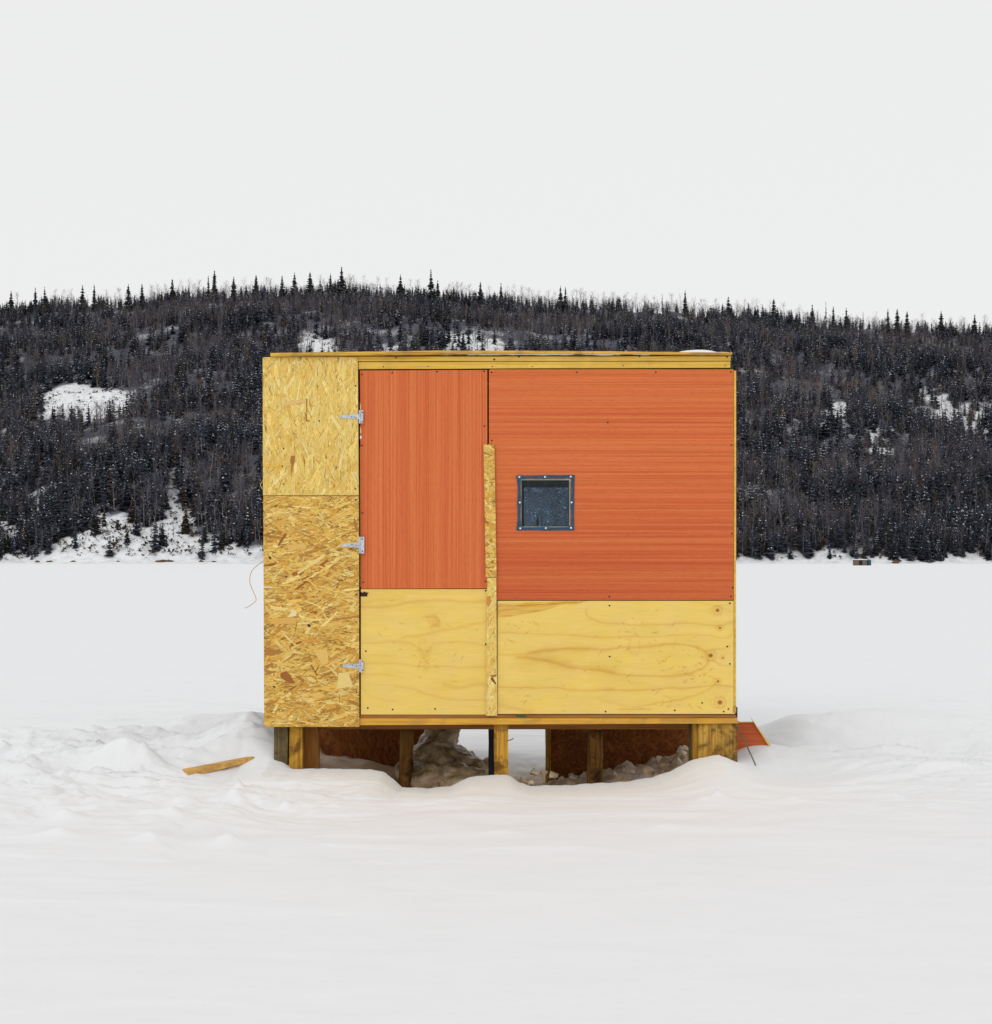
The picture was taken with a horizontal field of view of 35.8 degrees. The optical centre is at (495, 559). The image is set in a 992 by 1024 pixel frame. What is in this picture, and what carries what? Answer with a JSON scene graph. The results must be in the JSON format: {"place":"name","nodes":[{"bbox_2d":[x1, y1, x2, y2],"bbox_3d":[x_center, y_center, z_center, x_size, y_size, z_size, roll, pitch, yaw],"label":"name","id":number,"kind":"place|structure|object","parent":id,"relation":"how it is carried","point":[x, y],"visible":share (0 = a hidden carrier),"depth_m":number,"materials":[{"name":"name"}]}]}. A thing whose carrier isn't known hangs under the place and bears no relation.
{"place":"outdoors","nodes":[
{"label":"outdoors","id":0,"kind":"place"},
{"bbox_2d":[0,564,991,1023],"bbox_3d":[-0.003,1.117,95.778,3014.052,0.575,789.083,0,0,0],"label":"snow ground","id":1,"kind":"structure","parent":0,"point":[826,858],"depth_m":6.05,"materials":[{"name":"white snow"}]},
{"bbox_2d":[182,756,254,774],"bbox_3d":[-1.429,1.067,7.942,0.393,0.076,0.061,0,0,-38],"label":"plank","id":2,"kind":"object","parent":1,"relation":"on","point":[206,768],"visible":1,"depth_m":7.91,"materials":[{"name":"brown wood"}]},
{"bbox_2d":[394,729,487,787],"bbox_3d":[-0.282,1.147,8.742,0.450,0.408,0.722,0,0,-38],"label":"ice mound","id":3,"kind":"object","parent":1,"relation":"on","point":[441,758],"visible":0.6,"depth_m":8.70,"materials":[{"name":"grey ice"}]},
{"bbox_2d":[483,764,487,772],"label":"ice chunk","id":4,"kind":"object","parent":3,"relation":"on","point":[485,767],"visible":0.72,"depth_m":8.53,"materials":[{"name":"brown ice"}]},
{"bbox_2d":[263,350,737,787],"bbox_3d":[0.024,0.219,8.627,2.470,2.603,1.345,0,0,0],"label":"ice hut","id":5,"kind":"object","parent":1,"relation":"on","point":[419,577],"visible":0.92,"depth_m":7.99,"materials":[{"name":"orange wood"}]},
{"bbox_2d":[245,562,261,607],"bbox_3d":[-1.258,0.131,8.013,0.105,0.246,0.028,0,0,-5],"label":"wire","id":6,"kind":"object","parent":5,"relation":"attached to","point":[250,585],"visible":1,"depth_m":8.01,"materials":[{"name":"white"}]},
{"bbox_2d":[340,370,486,714],"bbox_3d":[-0.428,-0.091,8.002,0.766,1.792,0.057,0,0,0],"label":"door","id":7,"kind":"structure","parent":5,"relation":"in","point":[421,545],"depth_m":7.99,"materials":[{"name":"orange wood"}]},
{"bbox_2d":[516,475,574,530],"bbox_3d":[0.257,-0.296,8.008,0.307,0.292,0.043,0,0,0],"label":"window","id":8,"kind":"structure","parent":5,"relation":"in","point":[571,478],"depth_m":7.99,"materials":[{"name":"grey plastic"}]},
{"bbox_2d":[736,724,755,765],"bbox_3d":[1.294,0.959,7.960,0.116,0.208,0.008,0,0,33],"label":"rope","id":9,"kind":"object","parent":5,"relation":"attached to","point":[746,744],"visible":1,"depth_m":7.96,"materials":[{"name":"grey fabric"}]},
{"bbox_2d":[519,777,526,783],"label":"ice chunk","id":10,"kind":"object","parent":1,"relation":"on","point":[523,780],"visible":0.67,"depth_m":8.23,"materials":[{"name":"beige ice"}]},
{"bbox_2d":[527,780,533,785],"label":"ice chunk","id":11,"kind":"object","parent":1,"relation":"on","point":[530,782],"visible":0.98,"depth_m":8.11,"materials":[{"name":"beige ice"}]},
{"bbox_2d":[530,768,539,775],"bbox_3d":[0.211,1.153,8.355,0.056,0.042,0.048,0,0,0],"label":"ice chunk","id":12,"kind":"object","parent":1,"relation":"on","point":[534,771],"visible":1,"depth_m":8.34,"materials":[{"name":"beige ice"}]},
{"bbox_2d":[540,769,547,776],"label":"ice chunk","id":13,"kind":"object","parent":1,"relation":"on","point":[543,773],"visible":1,"depth_m":8.38,"materials":[{"name":"beige ice"}]},
{"bbox_2d":[549,771,557,778],"bbox_3d":[0.313,1.169,8.347,0.049,0.045,0.052,0,0,12],"label":"ice chunk","id":14,"kind":"object","parent":1,"relation":"on","point":[553,775],"visible":1,"depth_m":8.33,"materials":[{"name":"beige ice"}]},
{"bbox_2d":[564,780,575,784],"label":"ice chunk","id":15,"kind":"object","parent":1,"relation":"on","point":[568,782],"visible":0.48,"depth_m":8.63,"materials":[{"name":"ice"}]},
{"bbox_2d":[621,760,633,767],"bbox_3d":[0.758,1.195,8.905,0.061,0.063,0.062,0,0,33],"label":"ice chunk","id":16,"kind":"object","parent":1,"relation":"on","point":[625,763],"visible":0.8,"depth_m":8.90,"materials":[{"name":"grey ice"}]},
{"bbox_2d":[642,765,653,773],"bbox_3d":[0.843,1.168,8.546,0.070,0.053,0.058,0,0,-20],"label":"ice chunk","id":17,"kind":"object","parent":1,"relation":"on","point":[646,769],"visible":1,"depth_m":8.52,"materials":[{"name":"beige ice"}]},
{"bbox_2d":[659,763,668,771],"bbox_3d":[0.952,1.175,8.689,0.059,0.055,0.053,0,0,-21],"label":"ice chunk","id":18,"kind":"object","parent":1,"relation":"on","point":[662,766],"visible":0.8,"depth_m":8.67,"materials":[{"name":"brown ice"}]},
{"bbox_2d":[659,756,671,763],"bbox_3d":[0.980,1.160,8.882,0.074,0.047,0.062,0,0,0],"label":"ice chunk","id":19,"kind":"object","parent":1,"relation":"on","point":[664,759],"visible":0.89,"depth_m":8.86,"materials":[{"name":"grey ice"}]},
{"bbox_2d":[673,757,682,764],"bbox_3d":[1.028,1.148,8.685,0.060,0.067,0.060,0,0,0],"label":"ice chunk","id":20,"kind":"object","parent":1,"relation":"on","point":[677,760],"visible":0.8,"depth_m":8.67,"materials":[{"name":"white ice"}]},
{"bbox_2d":[676,750,686,755],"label":"ice chunk","id":21,"kind":"object","parent":1,"relation":"on","point":[682,752],"visible":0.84,"depth_m":8.79,"materials":[{"name":"white ice"}]},
{"bbox_2d":[680,745,687,754],"bbox_3d":[1.098,1.113,8.936,0.068,0.070,0.070,0,0,0],"label":"ice chunk","id":22,"kind":"object","parent":1,"relation":"on","point":[684,747],"visible":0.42,"depth_m":8.91,"materials":[{"name":"white ice"}]},
{"bbox_2d":[737,718,769,749],"bbox_3d":[1.397,0.971,8.347,0.235,0.233,0.023,0,0,0],"label":"orange board","id":23,"kind":"object","parent":1,"relation":"on","point":[752,734],"visible":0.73,"depth_m":8.35,"materials":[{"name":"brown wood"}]},
{"bbox_2d":[852,559,867,564],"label":"ice cabin","id":24,"kind":"object","parent":1,"relation":"on","point":[859,561],"visible":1,"depth_m":299.97,"materials":[{"name":"wood"}]},
{"bbox_2d":[0,292,991,563],"bbox_3d":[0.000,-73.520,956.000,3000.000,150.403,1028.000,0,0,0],"label":"hill","id":25,"kind":"structure","parent":0,"point":[120,556],"depth_m":587.71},
{"bbox_2d":[3,529,10,553],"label":"spruce tree","id":26,"kind":"object","parent":25,"relation":"on","point":[7,546],"visible":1,"depth_m":455.49,"materials":[{"name":"black plant"}]},
{"bbox_2d":[7,291,14,315],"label":"spruce tree","id":27,"kind":"object","parent":25,"relation":"on","point":[11,302],"visible":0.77,"depth_m":837.56,"materials":[{"name":"plant"}]},
{"bbox_2d":[19,520,30,547],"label":"spruce tree","id":28,"kind":"object","parent":25,"relation":"on","point":[25,532],"visible":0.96,"depth_m":457.52,"materials":[{"name":"black plant"}]},
{"bbox_2d":[31,288,38,313],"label":"spruce tree","id":29,"kind":"object","parent":25,"relation":"on","point":[35,300],"visible":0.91,"depth_m":837.59,"materials":[{"name":"plant"}]},
{"bbox_2d":[41,287,47,313],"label":"spruce tree","id":30,"kind":"object","parent":25,"relation":"on","point":[45,302],"visible":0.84,"depth_m":837.53,"materials":[{"name":"black plant"}]},
{"bbox_2d":[79,285,86,311],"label":"spruce tree","id":31,"kind":"object","parent":25,"relation":"on","point":[81,297],"visible":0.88,"depth_m":837.51,"materials":[{"name":"plant"}]},
{"bbox_2d":[89,508,96,535],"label":"spruce tree","id":32,"kind":"object","parent":25,"relation":"on","point":[93,522],"visible":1,"depth_m":461.49,"materials":[{"name":"black plant"}]},
{"bbox_2d":[90,285,97,310],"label":"spruce tree","id":33,"kind":"object","parent":25,"relation":"on","point":[94,301],"visible":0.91,"depth_m":837.36,"materials":[{"name":"plant"}]},
{"bbox_2d":[100,507,107,526],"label":"spruce tree","id":34,"kind":"object","parent":25,"relation":"on","point":[104,522],"visible":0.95,"depth_m":469.67,"materials":[{"name":"black plant"}]},
{"bbox_2d":[123,526,130,545],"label":"spruce tree","id":35,"kind":"object","parent":25,"relation":"on","point":[127,536],"visible":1,"depth_m":457.63,"materials":[{"name":"grey plant"}]},
{"bbox_2d":[123,284,132,311],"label":"spruce tree","id":36,"kind":"object","parent":25,"relation":"on","point":[128,297],"visible":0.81,"depth_m":837.45,"materials":[{"name":"black plant"}]},
{"bbox_2d":[126,495,137,522],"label":"spruce tree","id":37,"kind":"object","parent":25,"relation":"on","point":[131,518],"visible":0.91,"depth_m":473.41,"materials":[{"name":"black plant"}]},
{"bbox_2d":[138,284,144,305],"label":"spruce tree","id":38,"kind":"object","parent":25,"relation":"on","point":[142,297],"visible":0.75,"depth_m":837.53,"materials":[{"name":"black plant"}]},
{"bbox_2d":[158,522,167,546],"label":"spruce tree","id":39,"kind":"object","parent":25,"relation":"on","point":[162,539],"visible":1,"depth_m":457.44,"materials":[{"name":"black plant"}]},
{"bbox_2d":[162,486,171,510],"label":"spruce tree","id":40,"kind":"object","parent":25,"relation":"on","point":[166,501],"visible":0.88,"depth_m":479.48,"materials":[{"name":"black plant"}]},
{"bbox_2d":[169,279,176,303],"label":"spruce tree","id":41,"kind":"object","parent":25,"relation":"on","point":[172,292],"visible":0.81,"depth_m":837.49,"materials":[{"name":"black plant"}]},
{"bbox_2d":[173,467,178,484],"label":"spruce tree","id":42,"kind":"object","parent":25,"relation":"on","point":[175,475],"visible":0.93,"depth_m":494.58,"materials":[{"name":"black plant"}]},
{"bbox_2d":[180,504,191,533],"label":"spruce tree","id":43,"kind":"object","parent":25,"relation":"on","point":[185,524],"visible":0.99,"depth_m":465.27,"materials":[{"name":"plant"}]},
{"bbox_2d":[188,477,203,515],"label":"spruce tree","id":44,"kind":"object","parent":25,"relation":"on","point":[197,485],"visible":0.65,"depth_m":477.34,"materials":[{"name":"black plant"}]},
{"bbox_2d":[201,520,208,541],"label":"spruce tree","id":45,"kind":"object","parent":25,"relation":"on","point":[204,534],"visible":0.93,"depth_m":459.59,"materials":[{"name":"black plant"}]},
{"bbox_2d":[205,276,210,302],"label":"spruce tree","id":46,"kind":"object","parent":25,"relation":"on","point":[208,289],"visible":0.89,"depth_m":837.49,"materials":[{"name":"black plant"}]},
{"bbox_2d":[211,270,217,302],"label":"spruce tree","id":47,"kind":"object","parent":25,"relation":"on","point":[214,287],"visible":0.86,"depth_m":837.30,"materials":[{"name":"black plant"}]},
{"bbox_2d":[217,528,224,550],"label":"spruce tree","id":48,"kind":"object","parent":25,"relation":"on","point":[221,544],"visible":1,"depth_m":455.55,"materials":[{"name":"plant"}]},
{"bbox_2d":[229,277,238,300],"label":"spruce tree","id":49,"kind":"object","parent":25,"relation":"on","point":[233,286],"visible":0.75,"depth_m":837.37,"materials":[{"name":"black plant"}]},
{"bbox_2d":[236,530,241,546],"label":"spruce tree","id":50,"kind":"object","parent":25,"relation":"on","point":[239,539],"visible":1,"depth_m":456.72,"materials":[{"name":"black plant"}]},
{"bbox_2d":[241,494,251,520],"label":"spruce tree","id":51,"kind":"object","parent":25,"relation":"on","point":[244,513],"visible":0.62,"depth_m":469.68,"materials":[{"name":"black plant"}]},
{"bbox_2d":[250,276,258,300],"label":"spruce tree","id":52,"kind":"object","parent":25,"relation":"on","point":[256,288],"visible":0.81,"depth_m":837.40,"materials":[{"name":"black plant"}]},
{"bbox_2d":[277,277,285,301],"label":"spruce tree","id":53,"kind":"object","parent":25,"relation":"on","point":[282,294],"visible":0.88,"depth_m":837.53,"materials":[{"name":"black plant"}]},
{"bbox_2d":[290,272,298,296],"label":"spruce tree","id":54,"kind":"object","parent":25,"relation":"on","point":[294,282],"visible":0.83,"depth_m":837.69,"materials":[{"name":"black plant"}]},
{"bbox_2d":[306,273,314,297],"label":"spruce tree","id":55,"kind":"object","parent":25,"relation":"on","point":[310,281],"visible":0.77,"depth_m":837.37,"materials":[{"name":"black plant"}]},
{"bbox_2d":[327,273,333,300],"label":"spruce tree","id":56,"kind":"object","parent":25,"relation":"on","point":[330,284],"visible":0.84,"depth_m":837.48,"materials":[{"name":"black plant"}]},
{"bbox_2d":[336,267,346,300],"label":"spruce tree","id":57,"kind":"object","parent":25,"relation":"on","point":[341,288],"visible":0.81,"depth_m":837.30,"materials":[{"name":"black plant"}]},
{"bbox_2d":[393,274,404,300],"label":"spruce tree","id":58,"kind":"object","parent":25,"relation":"on","point":[400,288],"visible":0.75,"depth_m":837.44,"materials":[{"name":"plant"}]},
{"bbox_2d":[427,270,435,301],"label":"spruce tree","id":59,"kind":"object","parent":25,"relation":"on","point":[430,288],"visible":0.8,"depth_m":837.35,"materials":[{"name":"black plant"}]},
{"bbox_2d":[435,281,440,300],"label":"spruce tree","id":60,"kind":"object","parent":25,"relation":"on","point":[438,292],"visible":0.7,"depth_m":837.37,"materials":[{"name":"black plant"}]},
{"bbox_2d":[476,281,484,307],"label":"spruce tree","id":61,"kind":"object","parent":25,"relation":"on","point":[480,296],"visible":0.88,"depth_m":837.38,"materials":[{"name":"black plant"}]},
{"bbox_2d":[0,278,991,561],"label":"forest","id":62,"kind":"object","parent":25,"relation":"on","point":[840,482],"visible":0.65,"depth_m":610.26,"materials":[{"name":"plant"}]},
{"bbox_2d":[499,284,503,304],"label":"spruce tree","id":63,"kind":"object","parent":25,"relation":"on","point":[501,296],"visible":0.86,"depth_m":837.65,"materials":[{"name":"black plant"}]},
{"bbox_2d":[556,286,564,313],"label":"spruce tree","id":64,"kind":"object","parent":25,"relation":"on","point":[560,297],"visible":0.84,"depth_m":837.28,"materials":[{"name":"black plant"}]},
{"bbox_2d":[562,287,567,312],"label":"spruce tree","id":65,"kind":"object","parent":25,"relation":"on","point":[565,297],"visible":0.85,"depth_m":837.52,"materials":[{"name":"black plant"}]},
{"bbox_2d":[572,287,581,308],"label":"bare tree","id":66,"kind":"object","parent":25,"relation":"on","point":[576,297],"visible":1,"depth_m":841.49,"materials":[{"name":"grey plant"}]},
{"bbox_2d":[682,291,688,315],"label":"spruce tree","id":67,"kind":"object","parent":25,"relation":"on","point":[685,302],"visible":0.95,"depth_m":837.47,"materials":[{"name":"plant"}]},
{"bbox_2d":[725,296,732,319],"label":"spruce tree","id":68,"kind":"object","parent":25,"relation":"on","point":[728,307],"visible":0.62,"depth_m":837.46,"materials":[{"name":"black plant"}]},
{"bbox_2d":[744,529,750,555],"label":"spruce tree","id":69,"kind":"object","parent":25,"relation":"on","point":[747,553],"visible":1,"depth_m":454.50,"materials":[{"name":"black plant"}]},
{"bbox_2d":[754,518,766,554],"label":"spruce tree","id":70,"kind":"object","parent":25,"relation":"on","point":[759,530],"visible":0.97,"depth_m":455.27,"materials":[{"name":"plant"}]},
{"bbox_2d":[770,299,776,323],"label":"spruce tree","id":71,"kind":"object","parent":25,"relation":"on","point":[773,310],"visible":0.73,"depth_m":837.34,"materials":[{"name":"black plant"}]},
{"bbox_2d":[808,305,816,330],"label":"spruce tree","id":72,"kind":"object","parent":25,"relation":"on","point":[812,315],"visible":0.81,"depth_m":837.47,"materials":[{"name":"black plant"}]},
{"bbox_2d":[815,530,821,549],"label":"spruce tree","id":73,"kind":"object","parent":25,"relation":"on","point":[819,542],"visible":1,"depth_m":456.64,"materials":[{"name":"black plant"}]},
{"bbox_2d":[831,307,835,329],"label":"spruce tree","id":74,"kind":"object","parent":25,"relation":"on","point":[833,320],"visible":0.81,"depth_m":837.47,"materials":[{"name":"black plant"}]},
{"bbox_2d":[842,308,849,332],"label":"spruce tree","id":75,"kind":"object","parent":25,"relation":"on","point":[846,323],"visible":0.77,"depth_m":837.43,"materials":[{"name":"black plant"}]},
{"bbox_2d":[873,539,878,555],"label":"spruce tree","id":76,"kind":"object","parent":25,"relation":"on","point":[875,552],"visible":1,"depth_m":453.65,"materials":[{"name":"black plant"}]},
{"bbox_2d":[884,311,889,335],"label":"spruce tree","id":77,"kind":"object","parent":25,"relation":"on","point":[887,320],"visible":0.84,"depth_m":837.45,"materials":[{"name":"black plant"}]},
{"bbox_2d":[886,520,894,546],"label":"spruce tree","id":78,"kind":"object","parent":25,"relation":"on","point":[890,525],"visible":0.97,"depth_m":455.57,"materials":[{"name":"plant"}]},
{"bbox_2d":[892,309,901,335],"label":"spruce tree","id":79,"kind":"object","parent":25,"relation":"on","point":[897,317],"visible":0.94,"depth_m":837.39,"materials":[{"name":"plant"}]},
{"bbox_2d":[902,312,912,337],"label":"spruce tree","id":80,"kind":"object","parent":25,"relation":"on","point":[907,323],"visible":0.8,"depth_m":837.37,"materials":[{"name":"black plant"}]},
{"bbox_2d":[908,528,916,554],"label":"spruce tree","id":81,"kind":"object","parent":25,"relation":"on","point":[911,537],"visible":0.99,"depth_m":453.55,"materials":[{"name":"plant"}]},
{"bbox_2d":[923,521,934,555],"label":"spruce tree","id":82,"kind":"object","parent":25,"relation":"on","point":[930,532],"visible":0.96,"depth_m":454.48,"materials":[{"name":"plant"}]},
{"bbox_2d":[936,313,946,339],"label":"spruce tree","id":83,"kind":"object","parent":25,"relation":"on","point":[941,325],"visible":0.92,"depth_m":837.00,"materials":[{"name":"plant"}]},
{"bbox_2d":[948,533,952,552],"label":"spruce tree","id":84,"kind":"object","parent":25,"relation":"on","point":[950,547],"visible":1,"depth_m":455.52,"materials":[{"name":"black plant"}]},
{"bbox_2d":[970,315,978,340],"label":"spruce tree","id":85,"kind":"object","parent":25,"relation":"on","point":[974,327],"visible":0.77,"depth_m":837.23,"materials":[{"name":"plant"}]},
{"bbox_2d":[980,539,986,554],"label":"spruce tree","id":86,"kind":"object","parent":25,"relation":"on","point":[983,547],"visible":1,"depth_m":454.66,"materials":[{"name":"black plant"}]},
{"bbox_2d":[0,0,991,333],"label":"sky","id":87,"kind":"structure","parent":0,"point":[837,154],"materials":[{"name":"white"}]},
{"bbox_2d":[441,350,714,356],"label":"roof snow","id":88,"kind":"structure","parent":0,"point":[602,355],"depth_m":8.01,"materials":[{"name":"white snow"}]}
]}

